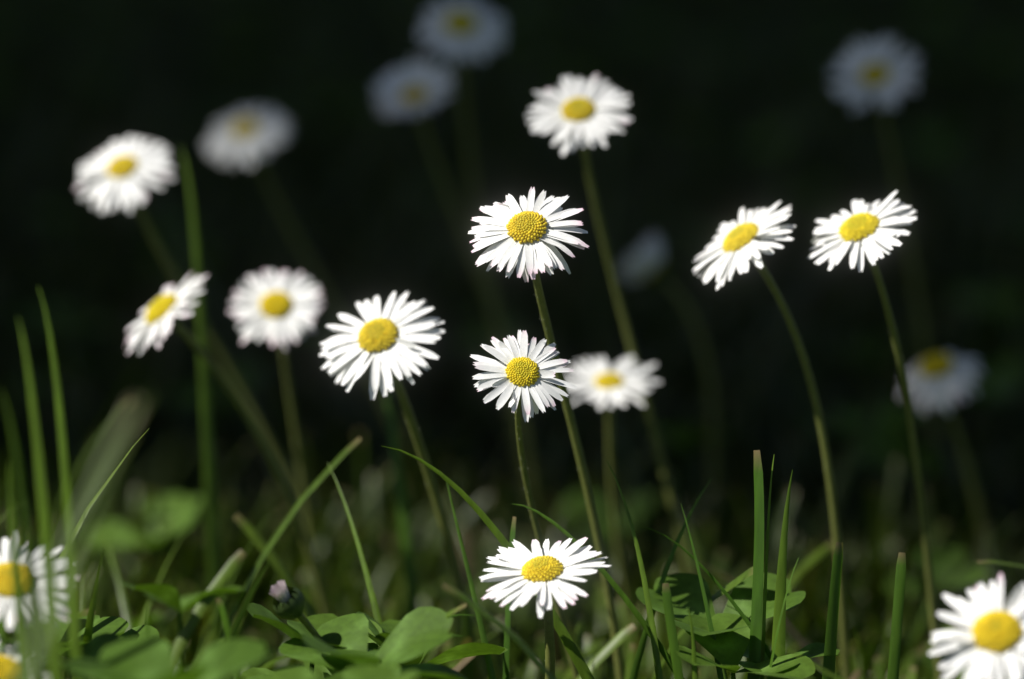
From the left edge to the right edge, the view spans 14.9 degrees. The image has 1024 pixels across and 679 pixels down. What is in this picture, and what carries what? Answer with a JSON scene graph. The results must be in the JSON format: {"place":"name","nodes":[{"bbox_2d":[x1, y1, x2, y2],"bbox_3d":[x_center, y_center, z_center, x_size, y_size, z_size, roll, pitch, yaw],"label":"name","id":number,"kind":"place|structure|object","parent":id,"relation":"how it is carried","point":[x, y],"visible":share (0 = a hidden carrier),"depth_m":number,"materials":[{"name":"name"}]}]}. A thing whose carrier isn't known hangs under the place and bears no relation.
{"place":"outdoors","nodes":[
{"label":"outdoors","id":0,"kind":"place"},
{"bbox_2d":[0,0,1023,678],"bbox_3d":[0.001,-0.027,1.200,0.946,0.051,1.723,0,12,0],"label":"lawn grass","id":1,"kind":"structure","parent":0,"point":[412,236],"depth_m":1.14,"materials":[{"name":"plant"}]},
{"bbox_2d":[0,643,49,678],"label":"daisy","id":2,"kind":"object","parent":1,"relation":"on","point":[9,661],"visible":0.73,"depth_m":0.64,"materials":[{"name":"plant"}]},
{"bbox_2d":[125,273,329,613],"bbox_3d":[-0.057,0.036,0.778,0.046,0.103,0.021,-9,15,-38],"label":"daisy","id":3,"kind":"object","parent":1,"relation":"on","point":[165,312],"visible":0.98,"depth_m":0.76,"materials":[{"name":"white plant"}]},
{"bbox_2d":[563,355,660,671],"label":"daisy","id":4,"kind":"object","parent":1,"relation":"on","point":[607,386],"visible":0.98,"depth_m":0.78,"materials":[{"name":"white plant"}]},
{"bbox_2d":[928,573,1023,678],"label":"daisy","id":5,"kind":"object","parent":1,"relation":"on","point":[990,640],"visible":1,"depth_m":0.64,"materials":[{"name":"white plant"}]},
{"bbox_2d":[7,0,1023,673],"bbox_3d":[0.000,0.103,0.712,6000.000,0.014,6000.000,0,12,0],"label":"lawn","id":6,"kind":"structure","parent":0,"point":[427,378],"depth_m":1.08,"materials":[{"name":"plant"}]},
{"bbox_2d":[0,356,182,678],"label":"lawn grass","id":7,"kind":"structure","parent":6,"relation":"on","point":[28,665],"depth_m":0.49,"materials":[{"name":"green plant"}]},
{"bbox_2d":[75,136,323,585],"bbox_3d":[-0.064,0.018,0.818,0.053,0.122,0.019,-4,13,-20],"label":"daisy","id":8,"kind":"object","parent":6,"relation":"on","point":[118,169],"visible":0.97,"depth_m":0.80,"materials":[{"name":"white plant"}]},
{"bbox_2d":[228,269,324,603],"bbox_3d":[-0.047,0.034,0.795,0.020,0.099,0.030,0,12,0],"label":"daisy","id":9,"kind":"object","parent":6,"relation":"on","point":[278,308],"visible":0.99,"depth_m":0.78,"materials":[{"name":"white plant"}]},
{"bbox_2d":[269,580,339,671],"bbox_3d":[-0.029,0.074,0.685,0.025,0.068,0.014,0,12,0],"label":"daisy bud","id":10,"kind":"object","parent":6,"relation":"on","point":[289,603],"visible":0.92,"depth_m":0.67,"materials":[{"name":"green plant"}]},
{"bbox_2d":[202,104,432,524],"bbox_3d":[-0.045,0.001,0.915,0.057,0.115,0.020,-7,14,-28],"label":"daisy","id":11,"kind":"object","parent":6,"relation":"on","point":[249,134],"visible":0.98,"depth_m":0.90,"materials":[{"name":"white plant"}]},
{"bbox_2d":[318,291,484,678],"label":"daisy","id":12,"kind":"object","parent":6,"relation":"on","point":[385,339],"visible":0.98,"depth_m":0.71,"materials":[{"name":"white plant"}]},
{"bbox_2d":[371,57,534,495],"bbox_3d":[-0.011,-0.002,0.897,0.046,0.127,0.019,-8,14,-33],"label":"daisy","id":13,"kind":"object","parent":6,"relation":"on","point":[414,88],"visible":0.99,"depth_m":0.88,"materials":[{"name":"white plant"}]},
{"bbox_2d":[415,0,522,486],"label":"daisy","id":14,"kind":"object","parent":6,"relation":"on","point":[462,27],"visible":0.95,"depth_m":0.90,"materials":[{"name":"white plant"}]},
{"bbox_2d":[0,145,1023,678],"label":"grass","id":15,"kind":"structure","parent":6,"relation":"on","point":[758,645],"depth_m":0.70,"materials":[{"name":"green plant"}]},
{"bbox_2d":[0,0,1023,678],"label":"clover patch","id":16,"kind":"object","parent":6,"relation":"on","point":[346,648],"visible":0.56,"depth_m":0.88,"materials":[{"name":"green plant"}]},
{"bbox_2d":[0,531,79,646],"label":"daisy","id":17,"kind":"object","parent":16,"relation":"on","point":[6,579],"visible":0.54,"depth_m":0.65,"materials":[{"name":"white plant"}]},
{"bbox_2d":[0,0,1023,678],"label":"lawn grass","id":18,"kind":"structure","parent":6,"relation":"on","point":[498,436],"depth_m":1.07,"materials":[{"name":"green plant"}]},
{"bbox_2d":[469,329,579,678],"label":"daisy","id":19,"kind":"object","parent":6,"relation":"on","point":[523,371],"visible":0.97,"depth_m":0.69,"materials":[{"name":"white plant"}]},
{"bbox_2d":[479,537,610,678],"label":"daisy","id":20,"kind":"object","parent":6,"relation":"on","point":[544,573],"visible":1,"depth_m":0.68,"materials":[{"name":"white plant"}]},
{"bbox_2d":[468,187,624,678],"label":"daisy","id":21,"kind":"object","parent":6,"relation":"on","point":[526,234],"visible":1,"depth_m":0.69,"materials":[{"name":"white plant"}]},
{"bbox_2d":[191,501,1023,678],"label":"daisy leaf rosettes","id":22,"kind":"object","parent":6,"relation":"on","point":[249,629],"visible":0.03,"depth_m":0.89,"materials":[{"name":"green plant"}]},
{"bbox_2d":[526,74,703,652],"bbox_3d":[0.022,0.016,0.783,0.021,0.140,0.045,10,16,40],"label":"daisy","id":23,"kind":"object","parent":6,"relation":"on","point":[578,108],"visible":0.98,"depth_m":0.76,"materials":[{"name":"white plant"}]},
{"bbox_2d":[615,230,715,537],"bbox_3d":[0.036,0.017,0.908,0.026,0.087,0.014,0,12,0],"label":"daisy","id":24,"kind":"object","parent":6,"relation":"on","point":[650,264],"visible":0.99,"depth_m":0.90,"materials":[{"name":"white plant"}]},
{"bbox_2d":[692,200,850,678],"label":"daisy","id":25,"kind":"object","parent":6,"relation":"on","point":[741,243],"visible":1,"depth_m":0.72,"materials":[{"name":"white plant"}]},
{"bbox_2d":[808,190,943,678],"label":"daisy","id":26,"kind":"object","parent":6,"relation":"on","point":[868,231],"visible":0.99,"depth_m":0.72,"materials":[{"name":"white plant"}]},
{"bbox_2d":[828,35,944,550],"bbox_3d":[0.090,-0.004,0.897,0.039,0.132,0.021,-9,15,-36],"label":"daisy","id":27,"kind":"object","parent":6,"relation":"on","point":[869,71],"visible":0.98,"depth_m":0.88,"materials":[{"name":"white plant"}]},
{"bbox_2d":[899,351,988,586],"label":"daisy","id":28,"kind":"object","parent":6,"relation":"on","point":[940,377],"visible":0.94,"depth_m":0.84,"materials":[{"name":"white plant"}]}
]}

